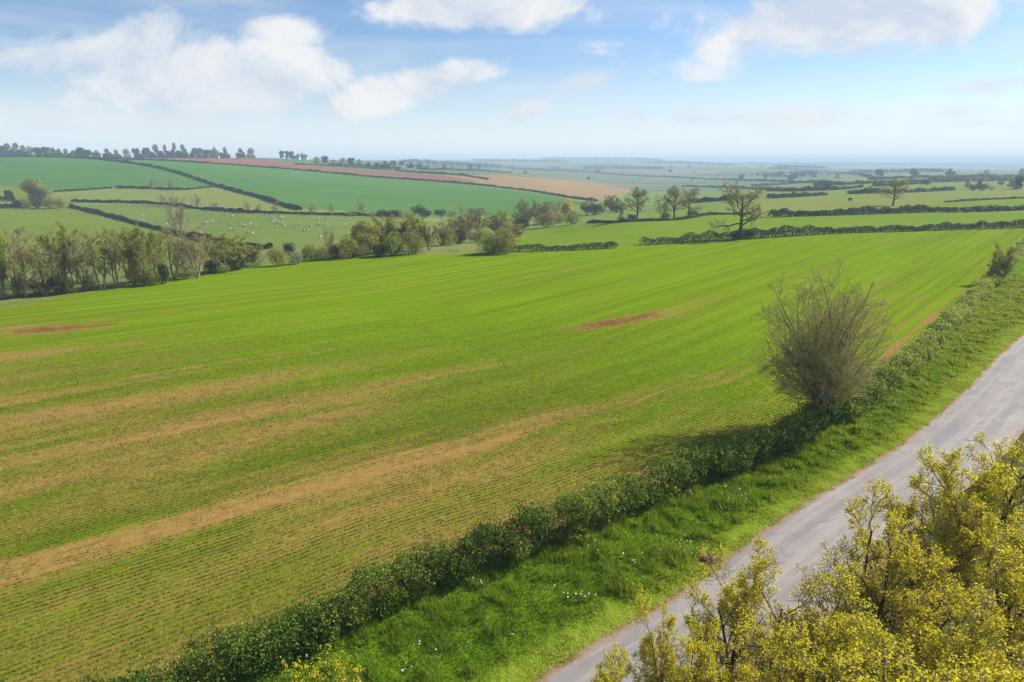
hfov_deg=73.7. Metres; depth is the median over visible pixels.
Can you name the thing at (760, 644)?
tree
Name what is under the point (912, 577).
tree
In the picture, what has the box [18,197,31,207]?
bush
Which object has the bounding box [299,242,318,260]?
bush
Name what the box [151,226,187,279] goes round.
tree
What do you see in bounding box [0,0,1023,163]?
sky
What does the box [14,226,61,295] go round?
tree
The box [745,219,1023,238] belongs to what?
hedge
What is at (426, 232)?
tree
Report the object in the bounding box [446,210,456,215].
bush
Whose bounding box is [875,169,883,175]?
tree
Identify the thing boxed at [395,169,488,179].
hedge
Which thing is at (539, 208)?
tree
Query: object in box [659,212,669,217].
bush
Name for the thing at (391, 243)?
bush
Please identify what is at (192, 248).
tree
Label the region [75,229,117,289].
tree
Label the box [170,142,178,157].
tree
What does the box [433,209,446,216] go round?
bush
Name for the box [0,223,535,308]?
stream bank
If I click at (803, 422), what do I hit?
hedge
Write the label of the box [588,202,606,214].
bush
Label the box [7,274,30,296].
bush
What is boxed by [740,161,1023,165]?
woodland
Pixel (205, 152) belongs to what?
tree
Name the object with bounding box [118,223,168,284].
tree
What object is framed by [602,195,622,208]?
tree
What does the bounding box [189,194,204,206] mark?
tree
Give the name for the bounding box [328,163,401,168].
hedge
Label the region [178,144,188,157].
tree
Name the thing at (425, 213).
bush
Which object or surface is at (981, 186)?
bush
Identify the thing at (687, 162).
woodland
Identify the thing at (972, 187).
bush
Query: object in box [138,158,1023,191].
distant fields
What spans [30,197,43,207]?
bush
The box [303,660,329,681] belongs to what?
sapling
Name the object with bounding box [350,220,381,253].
tree
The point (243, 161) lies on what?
ploughed field
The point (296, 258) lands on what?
bush
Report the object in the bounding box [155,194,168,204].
tree
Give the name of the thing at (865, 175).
hedge
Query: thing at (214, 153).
tree
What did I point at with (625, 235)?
pasture
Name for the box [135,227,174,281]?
tree
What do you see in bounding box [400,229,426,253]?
bush
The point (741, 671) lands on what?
tree
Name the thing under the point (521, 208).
tree
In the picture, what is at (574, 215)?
bush
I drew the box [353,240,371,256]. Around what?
bush
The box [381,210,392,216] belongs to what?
bush
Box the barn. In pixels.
[292,155,300,159]
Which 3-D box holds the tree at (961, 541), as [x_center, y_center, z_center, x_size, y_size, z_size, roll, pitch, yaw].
[18.549,9.127,29.577,4.948,7.535,5.207,-10,18,-35]
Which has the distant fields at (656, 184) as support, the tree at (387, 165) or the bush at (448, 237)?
the tree at (387, 165)
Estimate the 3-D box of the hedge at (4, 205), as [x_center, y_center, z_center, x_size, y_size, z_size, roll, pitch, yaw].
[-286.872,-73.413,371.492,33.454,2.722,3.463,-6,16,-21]
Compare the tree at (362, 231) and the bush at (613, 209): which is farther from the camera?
the bush at (613, 209)
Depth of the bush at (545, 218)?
283.63 m
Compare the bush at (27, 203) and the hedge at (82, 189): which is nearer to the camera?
the bush at (27, 203)
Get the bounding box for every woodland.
[398,159,501,166]
[473,159,568,162]
[541,157,670,160]
[580,165,666,168]
[639,160,741,165]
[716,161,1023,163]
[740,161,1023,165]
[750,170,829,176]
[773,164,827,168]
[848,168,959,172]
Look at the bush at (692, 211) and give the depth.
263.86 m
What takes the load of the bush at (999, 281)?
on the verge
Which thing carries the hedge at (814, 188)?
on the ground at (649, 209)
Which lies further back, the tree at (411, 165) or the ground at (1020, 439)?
the tree at (411, 165)
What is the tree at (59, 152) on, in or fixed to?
on the distant fields at (656, 184)
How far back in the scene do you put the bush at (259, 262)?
137.98 m
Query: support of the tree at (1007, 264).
on the verge
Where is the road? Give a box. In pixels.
[537,333,1023,681]
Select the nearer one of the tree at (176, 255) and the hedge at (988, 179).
the tree at (176, 255)
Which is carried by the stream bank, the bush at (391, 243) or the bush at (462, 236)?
the bush at (462, 236)
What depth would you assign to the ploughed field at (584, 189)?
812.45 m
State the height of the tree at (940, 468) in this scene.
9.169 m
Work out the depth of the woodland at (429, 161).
2093.89 m
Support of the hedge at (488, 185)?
on the hillside
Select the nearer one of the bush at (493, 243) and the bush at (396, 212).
the bush at (493, 243)
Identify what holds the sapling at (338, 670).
on the verge
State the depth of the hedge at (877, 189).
460.98 m
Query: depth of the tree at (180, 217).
240.08 m
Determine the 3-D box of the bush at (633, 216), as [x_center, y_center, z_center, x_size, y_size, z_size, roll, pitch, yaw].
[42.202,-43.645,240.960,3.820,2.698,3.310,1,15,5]
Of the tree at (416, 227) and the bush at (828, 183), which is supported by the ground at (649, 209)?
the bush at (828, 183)
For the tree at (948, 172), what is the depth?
1031.12 m
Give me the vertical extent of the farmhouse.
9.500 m
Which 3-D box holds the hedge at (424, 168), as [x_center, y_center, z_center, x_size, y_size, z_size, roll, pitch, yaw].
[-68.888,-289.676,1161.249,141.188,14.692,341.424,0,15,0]
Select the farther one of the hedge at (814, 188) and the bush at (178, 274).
the hedge at (814, 188)
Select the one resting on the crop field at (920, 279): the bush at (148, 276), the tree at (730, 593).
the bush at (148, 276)
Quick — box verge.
[217,257,1023,681]
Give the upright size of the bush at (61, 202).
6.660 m
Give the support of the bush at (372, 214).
on the meadow at (265, 230)
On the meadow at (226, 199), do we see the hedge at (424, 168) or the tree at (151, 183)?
the tree at (151, 183)
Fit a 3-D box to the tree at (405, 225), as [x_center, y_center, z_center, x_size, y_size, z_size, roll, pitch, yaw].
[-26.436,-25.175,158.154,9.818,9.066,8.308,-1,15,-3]
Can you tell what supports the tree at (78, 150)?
on the distant fields at (656, 184)
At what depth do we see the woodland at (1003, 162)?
8522.70 m
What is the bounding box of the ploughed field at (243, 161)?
[144,158,477,183]
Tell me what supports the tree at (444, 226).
on the stream bank
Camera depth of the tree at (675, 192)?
246.86 m
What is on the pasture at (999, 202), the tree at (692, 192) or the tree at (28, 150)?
the tree at (692, 192)
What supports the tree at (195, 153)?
on the ploughed field at (243, 161)
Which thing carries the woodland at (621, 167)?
on the distant fields at (656, 184)
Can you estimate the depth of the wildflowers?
36.26 m
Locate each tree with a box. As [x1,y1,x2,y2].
[0,143,13,155]
[0,235,10,298]
[3,227,28,288]
[4,190,14,200]
[4,225,43,297]
[9,143,19,155]
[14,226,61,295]
[18,145,28,154]
[20,178,51,203]
[26,146,35,155]
[32,147,42,155]
[36,220,78,292]
[40,146,49,155]
[46,147,56,157]
[52,149,61,156]
[61,149,71,156]
[61,232,103,290]
[64,227,90,282]
[75,147,83,156]
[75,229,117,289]
[81,149,90,156]
[89,150,100,157]
[92,230,130,287]
[102,148,112,157]
[102,227,142,279]
[112,149,121,157]
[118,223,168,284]
[122,149,131,157]
[131,148,140,157]
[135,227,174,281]
[141,147,150,157]
[147,178,157,189]
[148,144,163,157]
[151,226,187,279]
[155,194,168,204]
[162,144,169,157]
[162,196,193,233]
[164,227,203,272]
[165,194,179,205]
[168,220,218,277]
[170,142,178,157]
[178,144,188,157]
[188,148,202,157]
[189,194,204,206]
[193,232,230,273]
[201,149,209,157]
[208,147,218,157]
[209,233,247,269]
[219,147,230,157]
[235,148,245,157]
[239,240,265,265]
[242,201,251,209]
[246,147,255,157]
[270,202,280,213]
[307,202,317,213]
[313,157,320,164]
[321,156,328,162]
[322,225,335,250]
[326,203,335,215]
[337,158,347,164]
[347,158,354,163]
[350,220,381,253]
[356,197,366,215]
[370,216,395,245]
[380,161,390,167]
[380,212,416,250]
[390,160,396,165]
[398,213,424,244]
[406,162,414,167]
[410,204,426,215]
[418,223,437,250]
[430,214,456,244]
[448,211,477,230]
[448,218,474,241]
[456,202,464,213]
[462,209,493,230]
[481,209,512,231]
[493,221,525,238]
[509,198,537,222]
[530,198,554,220]
[551,197,564,214]
[560,198,573,215]
[580,199,594,214]
[585,640,634,681]
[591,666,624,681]
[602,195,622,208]
[617,202,624,218]
[623,186,649,218]
[627,583,738,681]
[652,195,669,217]
[662,185,688,217]
[665,638,783,681]
[679,186,702,214]
[682,533,783,681]
[708,179,769,238]
[719,565,866,681]
[735,640,819,681]
[751,258,895,410]
[764,557,955,681]
[788,472,961,675]
[841,609,977,681]
[847,573,1023,681]
[872,457,1002,621]
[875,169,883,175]
[877,177,909,205]
[906,430,1023,606]
[909,168,918,175]
[944,168,956,174]
[946,509,1023,678]
[964,177,972,186]
[986,240,1019,278]
[1006,176,1015,188]
[1014,176,1023,188]
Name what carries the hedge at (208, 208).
on the ground at (649, 209)
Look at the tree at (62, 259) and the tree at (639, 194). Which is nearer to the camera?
the tree at (62, 259)
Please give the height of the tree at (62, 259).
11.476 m
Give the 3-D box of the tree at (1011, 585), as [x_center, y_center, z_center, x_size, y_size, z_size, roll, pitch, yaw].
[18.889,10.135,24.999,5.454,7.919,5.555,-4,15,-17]
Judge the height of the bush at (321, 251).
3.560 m
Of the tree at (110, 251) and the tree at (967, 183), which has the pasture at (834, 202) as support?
the tree at (967, 183)
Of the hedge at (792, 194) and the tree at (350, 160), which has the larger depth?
the tree at (350, 160)
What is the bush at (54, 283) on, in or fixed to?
on the stream bank
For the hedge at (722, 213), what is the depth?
268.15 m
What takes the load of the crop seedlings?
on the crop field at (920, 279)
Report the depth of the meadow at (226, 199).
429.00 m
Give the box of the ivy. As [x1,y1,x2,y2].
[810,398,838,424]
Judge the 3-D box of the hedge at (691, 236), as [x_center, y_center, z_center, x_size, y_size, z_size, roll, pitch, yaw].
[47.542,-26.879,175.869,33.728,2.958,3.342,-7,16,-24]
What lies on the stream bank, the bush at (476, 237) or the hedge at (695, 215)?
the bush at (476, 237)
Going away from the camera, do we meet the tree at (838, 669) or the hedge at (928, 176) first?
the tree at (838, 669)
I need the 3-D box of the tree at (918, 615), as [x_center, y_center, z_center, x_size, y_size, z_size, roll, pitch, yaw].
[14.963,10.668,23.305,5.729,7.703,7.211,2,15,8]
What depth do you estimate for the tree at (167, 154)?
1033.11 m
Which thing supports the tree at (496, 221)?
on the stream bank
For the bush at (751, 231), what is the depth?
182.24 m
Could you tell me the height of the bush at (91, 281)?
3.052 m
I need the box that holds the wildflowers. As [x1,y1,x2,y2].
[256,285,1016,673]
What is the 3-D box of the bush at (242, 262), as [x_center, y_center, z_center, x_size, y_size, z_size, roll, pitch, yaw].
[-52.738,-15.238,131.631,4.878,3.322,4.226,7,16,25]
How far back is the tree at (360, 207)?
337.33 m
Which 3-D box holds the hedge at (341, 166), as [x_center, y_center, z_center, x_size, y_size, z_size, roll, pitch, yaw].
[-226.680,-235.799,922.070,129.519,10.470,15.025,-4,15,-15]
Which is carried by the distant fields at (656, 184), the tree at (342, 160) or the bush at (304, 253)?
the tree at (342, 160)
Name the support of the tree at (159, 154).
on the ploughed field at (243, 161)
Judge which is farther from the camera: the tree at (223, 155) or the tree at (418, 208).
the tree at (223, 155)
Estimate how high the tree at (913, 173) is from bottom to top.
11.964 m
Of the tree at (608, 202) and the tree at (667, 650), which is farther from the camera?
the tree at (608, 202)
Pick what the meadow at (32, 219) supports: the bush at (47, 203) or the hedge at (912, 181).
the bush at (47, 203)
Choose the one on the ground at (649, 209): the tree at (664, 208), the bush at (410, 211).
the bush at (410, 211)
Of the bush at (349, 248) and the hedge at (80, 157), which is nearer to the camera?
the bush at (349, 248)
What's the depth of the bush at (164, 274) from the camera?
115.06 m
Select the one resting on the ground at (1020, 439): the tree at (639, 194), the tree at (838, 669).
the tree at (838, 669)
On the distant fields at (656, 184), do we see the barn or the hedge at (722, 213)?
the barn
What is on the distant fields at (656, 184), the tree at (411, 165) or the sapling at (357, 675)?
the tree at (411, 165)
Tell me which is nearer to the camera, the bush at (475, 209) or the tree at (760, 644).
the tree at (760, 644)
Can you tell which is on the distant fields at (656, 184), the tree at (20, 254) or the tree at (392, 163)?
the tree at (392, 163)
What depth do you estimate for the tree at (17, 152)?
920.45 m
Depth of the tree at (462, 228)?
192.91 m
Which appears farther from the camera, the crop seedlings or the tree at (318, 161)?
the tree at (318, 161)
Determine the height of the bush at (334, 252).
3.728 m
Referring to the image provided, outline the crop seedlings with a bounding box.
[0,297,922,681]
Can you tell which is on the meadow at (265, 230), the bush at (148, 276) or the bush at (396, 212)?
the bush at (396, 212)
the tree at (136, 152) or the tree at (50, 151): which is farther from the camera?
the tree at (136, 152)
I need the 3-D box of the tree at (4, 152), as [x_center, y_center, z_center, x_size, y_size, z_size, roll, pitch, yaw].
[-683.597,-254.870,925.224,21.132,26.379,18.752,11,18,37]
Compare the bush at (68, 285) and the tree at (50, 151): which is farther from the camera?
the tree at (50, 151)
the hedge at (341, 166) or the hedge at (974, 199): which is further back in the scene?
the hedge at (341, 166)
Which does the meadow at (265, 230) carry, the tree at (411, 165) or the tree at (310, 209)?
the tree at (310, 209)
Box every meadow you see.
[0,185,232,271]
[43,187,339,212]
[77,203,440,246]
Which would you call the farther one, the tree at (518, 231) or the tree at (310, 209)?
the tree at (310, 209)
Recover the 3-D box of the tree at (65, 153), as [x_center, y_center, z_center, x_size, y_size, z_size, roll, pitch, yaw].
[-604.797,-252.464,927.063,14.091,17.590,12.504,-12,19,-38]
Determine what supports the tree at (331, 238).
on the stream bank
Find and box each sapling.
[281,656,303,681]
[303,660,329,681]
[318,643,350,681]
[333,647,364,681]
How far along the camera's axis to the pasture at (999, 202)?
273.00 m
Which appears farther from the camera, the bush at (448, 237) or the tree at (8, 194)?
the tree at (8, 194)
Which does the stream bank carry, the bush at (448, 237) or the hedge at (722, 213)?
the bush at (448, 237)
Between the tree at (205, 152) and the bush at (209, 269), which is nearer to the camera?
the bush at (209, 269)
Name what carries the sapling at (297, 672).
on the verge
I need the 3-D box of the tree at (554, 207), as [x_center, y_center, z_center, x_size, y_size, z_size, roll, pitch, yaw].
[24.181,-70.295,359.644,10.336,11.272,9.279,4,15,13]
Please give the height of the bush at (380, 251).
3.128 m
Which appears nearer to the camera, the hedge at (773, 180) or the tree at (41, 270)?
the tree at (41, 270)
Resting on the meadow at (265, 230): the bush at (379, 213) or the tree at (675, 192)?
the bush at (379, 213)
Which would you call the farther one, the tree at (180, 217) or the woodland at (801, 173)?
the woodland at (801, 173)
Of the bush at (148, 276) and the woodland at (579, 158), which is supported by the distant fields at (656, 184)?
the woodland at (579, 158)
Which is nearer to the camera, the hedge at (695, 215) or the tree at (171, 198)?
the hedge at (695, 215)
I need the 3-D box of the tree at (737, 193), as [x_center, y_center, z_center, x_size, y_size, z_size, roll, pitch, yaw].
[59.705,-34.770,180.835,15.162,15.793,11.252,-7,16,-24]
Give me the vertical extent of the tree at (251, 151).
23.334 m
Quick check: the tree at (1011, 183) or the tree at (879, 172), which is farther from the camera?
the tree at (879, 172)
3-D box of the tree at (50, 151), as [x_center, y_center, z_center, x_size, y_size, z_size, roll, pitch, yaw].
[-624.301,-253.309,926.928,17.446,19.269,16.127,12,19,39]
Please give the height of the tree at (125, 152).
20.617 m
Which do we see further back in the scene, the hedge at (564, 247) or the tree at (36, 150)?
the tree at (36, 150)
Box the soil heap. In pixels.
[688,546,730,564]
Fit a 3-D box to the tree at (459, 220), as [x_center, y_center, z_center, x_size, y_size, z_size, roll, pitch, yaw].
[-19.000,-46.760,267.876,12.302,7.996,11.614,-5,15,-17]
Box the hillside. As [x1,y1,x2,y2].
[0,157,582,216]
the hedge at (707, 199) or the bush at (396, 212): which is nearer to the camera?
the bush at (396, 212)
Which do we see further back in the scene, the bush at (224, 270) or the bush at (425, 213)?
the bush at (425, 213)
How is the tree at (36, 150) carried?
on the distant fields at (656, 184)
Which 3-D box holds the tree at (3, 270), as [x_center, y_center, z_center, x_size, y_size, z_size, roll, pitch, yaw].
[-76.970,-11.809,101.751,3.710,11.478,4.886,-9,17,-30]
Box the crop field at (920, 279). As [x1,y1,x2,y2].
[0,227,1023,681]
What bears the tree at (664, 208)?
on the pasture at (999, 202)
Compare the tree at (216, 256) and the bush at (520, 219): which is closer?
the tree at (216, 256)
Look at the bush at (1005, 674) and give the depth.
19.68 m
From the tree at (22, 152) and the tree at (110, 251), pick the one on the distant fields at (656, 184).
the tree at (22, 152)
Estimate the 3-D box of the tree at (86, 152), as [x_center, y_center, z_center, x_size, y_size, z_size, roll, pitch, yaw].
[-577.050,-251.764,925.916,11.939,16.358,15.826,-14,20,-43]
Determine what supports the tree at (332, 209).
on the meadow at (265, 230)
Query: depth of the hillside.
569.85 m
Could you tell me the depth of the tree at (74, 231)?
116.14 m
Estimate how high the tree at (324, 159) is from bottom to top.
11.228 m
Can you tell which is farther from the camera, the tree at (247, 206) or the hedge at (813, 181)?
the hedge at (813, 181)
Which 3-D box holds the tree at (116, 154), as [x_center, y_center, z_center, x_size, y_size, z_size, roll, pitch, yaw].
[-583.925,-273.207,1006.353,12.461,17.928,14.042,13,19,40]
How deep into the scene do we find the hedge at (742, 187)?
947.67 m
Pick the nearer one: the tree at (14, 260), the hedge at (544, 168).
the tree at (14, 260)
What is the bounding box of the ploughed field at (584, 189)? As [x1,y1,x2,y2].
[446,174,631,200]
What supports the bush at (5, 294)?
on the stream bank
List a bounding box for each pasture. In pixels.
[486,210,1023,252]
[631,198,1023,222]
[711,187,1023,210]
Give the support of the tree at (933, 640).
on the ground at (1020, 439)
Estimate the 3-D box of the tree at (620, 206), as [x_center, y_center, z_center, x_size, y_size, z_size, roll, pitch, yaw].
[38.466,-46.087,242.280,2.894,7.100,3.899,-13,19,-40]
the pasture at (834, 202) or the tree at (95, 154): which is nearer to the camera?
the pasture at (834, 202)
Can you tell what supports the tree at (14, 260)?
on the stream bank
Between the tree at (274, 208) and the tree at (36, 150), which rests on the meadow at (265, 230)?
the tree at (274, 208)
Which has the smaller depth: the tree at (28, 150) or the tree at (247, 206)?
the tree at (247, 206)
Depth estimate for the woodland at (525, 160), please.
3772.82 m
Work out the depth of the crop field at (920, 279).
60.66 m
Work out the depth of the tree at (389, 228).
155.51 m
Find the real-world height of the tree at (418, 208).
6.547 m
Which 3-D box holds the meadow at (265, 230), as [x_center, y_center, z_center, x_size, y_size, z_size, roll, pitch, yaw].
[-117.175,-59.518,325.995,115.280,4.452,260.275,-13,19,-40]
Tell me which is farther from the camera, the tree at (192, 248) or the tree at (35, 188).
the tree at (35, 188)
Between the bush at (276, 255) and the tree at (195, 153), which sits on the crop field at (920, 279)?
the bush at (276, 255)
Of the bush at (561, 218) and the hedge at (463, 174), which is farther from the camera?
the hedge at (463, 174)
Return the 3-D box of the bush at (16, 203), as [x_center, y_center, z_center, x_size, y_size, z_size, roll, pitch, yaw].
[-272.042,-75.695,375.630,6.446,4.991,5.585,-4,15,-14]
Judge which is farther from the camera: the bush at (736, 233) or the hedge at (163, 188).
the hedge at (163, 188)
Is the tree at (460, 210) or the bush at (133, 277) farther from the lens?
the tree at (460, 210)
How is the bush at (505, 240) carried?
on the stream bank
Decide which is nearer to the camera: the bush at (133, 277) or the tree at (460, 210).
the bush at (133, 277)
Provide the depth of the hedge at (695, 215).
243.24 m
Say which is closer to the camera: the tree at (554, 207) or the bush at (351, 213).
the bush at (351, 213)
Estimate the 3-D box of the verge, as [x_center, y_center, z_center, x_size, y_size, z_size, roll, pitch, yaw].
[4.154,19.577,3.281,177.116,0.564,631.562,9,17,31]
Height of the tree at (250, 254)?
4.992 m
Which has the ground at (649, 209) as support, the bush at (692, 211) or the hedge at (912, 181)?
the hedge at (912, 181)
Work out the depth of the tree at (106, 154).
924.66 m
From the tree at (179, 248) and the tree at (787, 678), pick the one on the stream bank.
the tree at (179, 248)
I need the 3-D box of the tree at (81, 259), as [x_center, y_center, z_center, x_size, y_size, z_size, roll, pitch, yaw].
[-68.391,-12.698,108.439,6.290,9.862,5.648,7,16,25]
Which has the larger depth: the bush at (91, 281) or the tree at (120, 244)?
the tree at (120, 244)
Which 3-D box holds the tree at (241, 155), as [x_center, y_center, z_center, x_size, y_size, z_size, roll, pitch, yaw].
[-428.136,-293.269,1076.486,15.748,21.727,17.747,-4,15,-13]
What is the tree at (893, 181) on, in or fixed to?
on the pasture at (834, 202)
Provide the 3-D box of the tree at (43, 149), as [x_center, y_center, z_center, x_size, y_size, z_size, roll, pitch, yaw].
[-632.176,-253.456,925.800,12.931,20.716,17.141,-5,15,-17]
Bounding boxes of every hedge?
[0,155,97,159]
[0,203,20,207]
[49,238,1023,681]
[53,187,111,191]
[68,203,272,248]
[70,199,400,216]
[98,157,597,200]
[98,158,302,209]
[115,185,215,189]
[294,162,392,169]
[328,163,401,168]
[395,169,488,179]
[417,167,512,172]
[482,166,595,169]
[491,241,617,251]
[512,168,801,181]
[586,212,718,222]
[639,230,748,244]
[681,185,782,189]
[683,194,750,202]
[714,212,743,214]
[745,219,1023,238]
[751,180,840,185]
[766,184,863,190]
[766,192,827,198]
[767,204,1023,216]
[768,167,875,177]
[839,176,1015,184]
[847,186,955,193]
[869,173,1023,179]
[872,178,931,185]
[932,178,1008,181]
[944,196,1023,201]
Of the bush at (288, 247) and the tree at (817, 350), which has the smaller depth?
the tree at (817, 350)
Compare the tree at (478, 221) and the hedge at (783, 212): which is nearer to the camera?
the tree at (478, 221)
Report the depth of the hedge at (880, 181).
753.48 m
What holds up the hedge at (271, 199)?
on the hillside
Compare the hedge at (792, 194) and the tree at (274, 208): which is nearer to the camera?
the tree at (274, 208)
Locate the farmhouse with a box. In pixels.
[300,154,307,159]
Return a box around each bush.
[0,277,11,298]
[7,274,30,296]
[11,199,22,207]
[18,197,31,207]
[26,278,43,293]
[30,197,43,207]
[39,274,64,295]
[40,196,56,207]
[53,198,66,207]
[57,274,77,292]
[74,273,99,289]
[120,264,141,285]
[138,266,162,286]
[155,263,170,283]
[172,263,194,278]
[202,259,221,273]
[217,267,229,272]
[229,257,249,269]
[251,252,268,264]
[265,247,290,265]
[282,241,295,255]
[289,250,302,264]
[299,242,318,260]
[315,245,332,259]
[324,243,340,258]
[338,235,358,258]
[344,211,356,215]
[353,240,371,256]
[368,211,375,215]
[370,243,386,256]
[376,209,385,216]
[377,231,410,255]
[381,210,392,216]
[390,209,400,216]
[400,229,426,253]
[402,209,414,216]
[418,209,431,216]
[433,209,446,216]
[438,226,458,245]
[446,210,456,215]
[452,232,467,243]
[466,208,483,214]
[467,227,489,241]
[476,231,501,254]
[493,226,519,252]
[510,215,530,228]
[533,210,559,227]
[554,212,565,222]
[562,208,584,224]
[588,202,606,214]
[608,204,627,211]
[627,213,635,218]
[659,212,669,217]
[686,207,697,214]
[730,229,744,238]
[742,227,755,238]
[812,181,823,186]
[820,179,832,186]
[891,609,1023,681]
[969,184,977,190]
[977,183,989,189]
[988,273,1002,286]
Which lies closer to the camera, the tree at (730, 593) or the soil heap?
the tree at (730, 593)
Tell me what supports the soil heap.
on the verge
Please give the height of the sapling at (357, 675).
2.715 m
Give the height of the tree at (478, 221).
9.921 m
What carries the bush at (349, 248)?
on the crop field at (920, 279)
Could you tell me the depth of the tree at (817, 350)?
50.17 m
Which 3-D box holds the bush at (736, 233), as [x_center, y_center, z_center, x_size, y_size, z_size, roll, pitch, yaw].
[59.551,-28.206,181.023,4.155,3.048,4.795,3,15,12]
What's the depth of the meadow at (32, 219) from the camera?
288.52 m
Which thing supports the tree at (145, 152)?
on the ploughed field at (243, 161)
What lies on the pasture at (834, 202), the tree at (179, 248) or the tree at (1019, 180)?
the tree at (1019, 180)
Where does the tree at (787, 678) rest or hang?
on the ground at (1020, 439)
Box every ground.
[0,159,1023,252]
[765,431,1023,681]
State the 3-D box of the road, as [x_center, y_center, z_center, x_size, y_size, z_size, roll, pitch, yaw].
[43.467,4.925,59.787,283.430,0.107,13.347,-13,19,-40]
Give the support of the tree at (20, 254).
on the stream bank
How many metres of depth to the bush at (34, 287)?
106.38 m
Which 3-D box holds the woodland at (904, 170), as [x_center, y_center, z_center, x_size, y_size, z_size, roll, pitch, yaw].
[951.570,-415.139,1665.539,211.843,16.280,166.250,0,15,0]
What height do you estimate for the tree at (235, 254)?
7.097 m
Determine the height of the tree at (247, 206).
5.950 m
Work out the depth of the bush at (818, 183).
586.92 m
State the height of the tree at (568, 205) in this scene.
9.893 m
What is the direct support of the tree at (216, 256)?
on the crop field at (920, 279)
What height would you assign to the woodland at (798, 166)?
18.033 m
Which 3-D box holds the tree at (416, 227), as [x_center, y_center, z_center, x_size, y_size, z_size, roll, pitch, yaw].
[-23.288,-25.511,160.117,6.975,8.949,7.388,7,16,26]
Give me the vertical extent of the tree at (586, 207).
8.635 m
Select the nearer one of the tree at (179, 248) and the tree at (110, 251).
the tree at (110, 251)

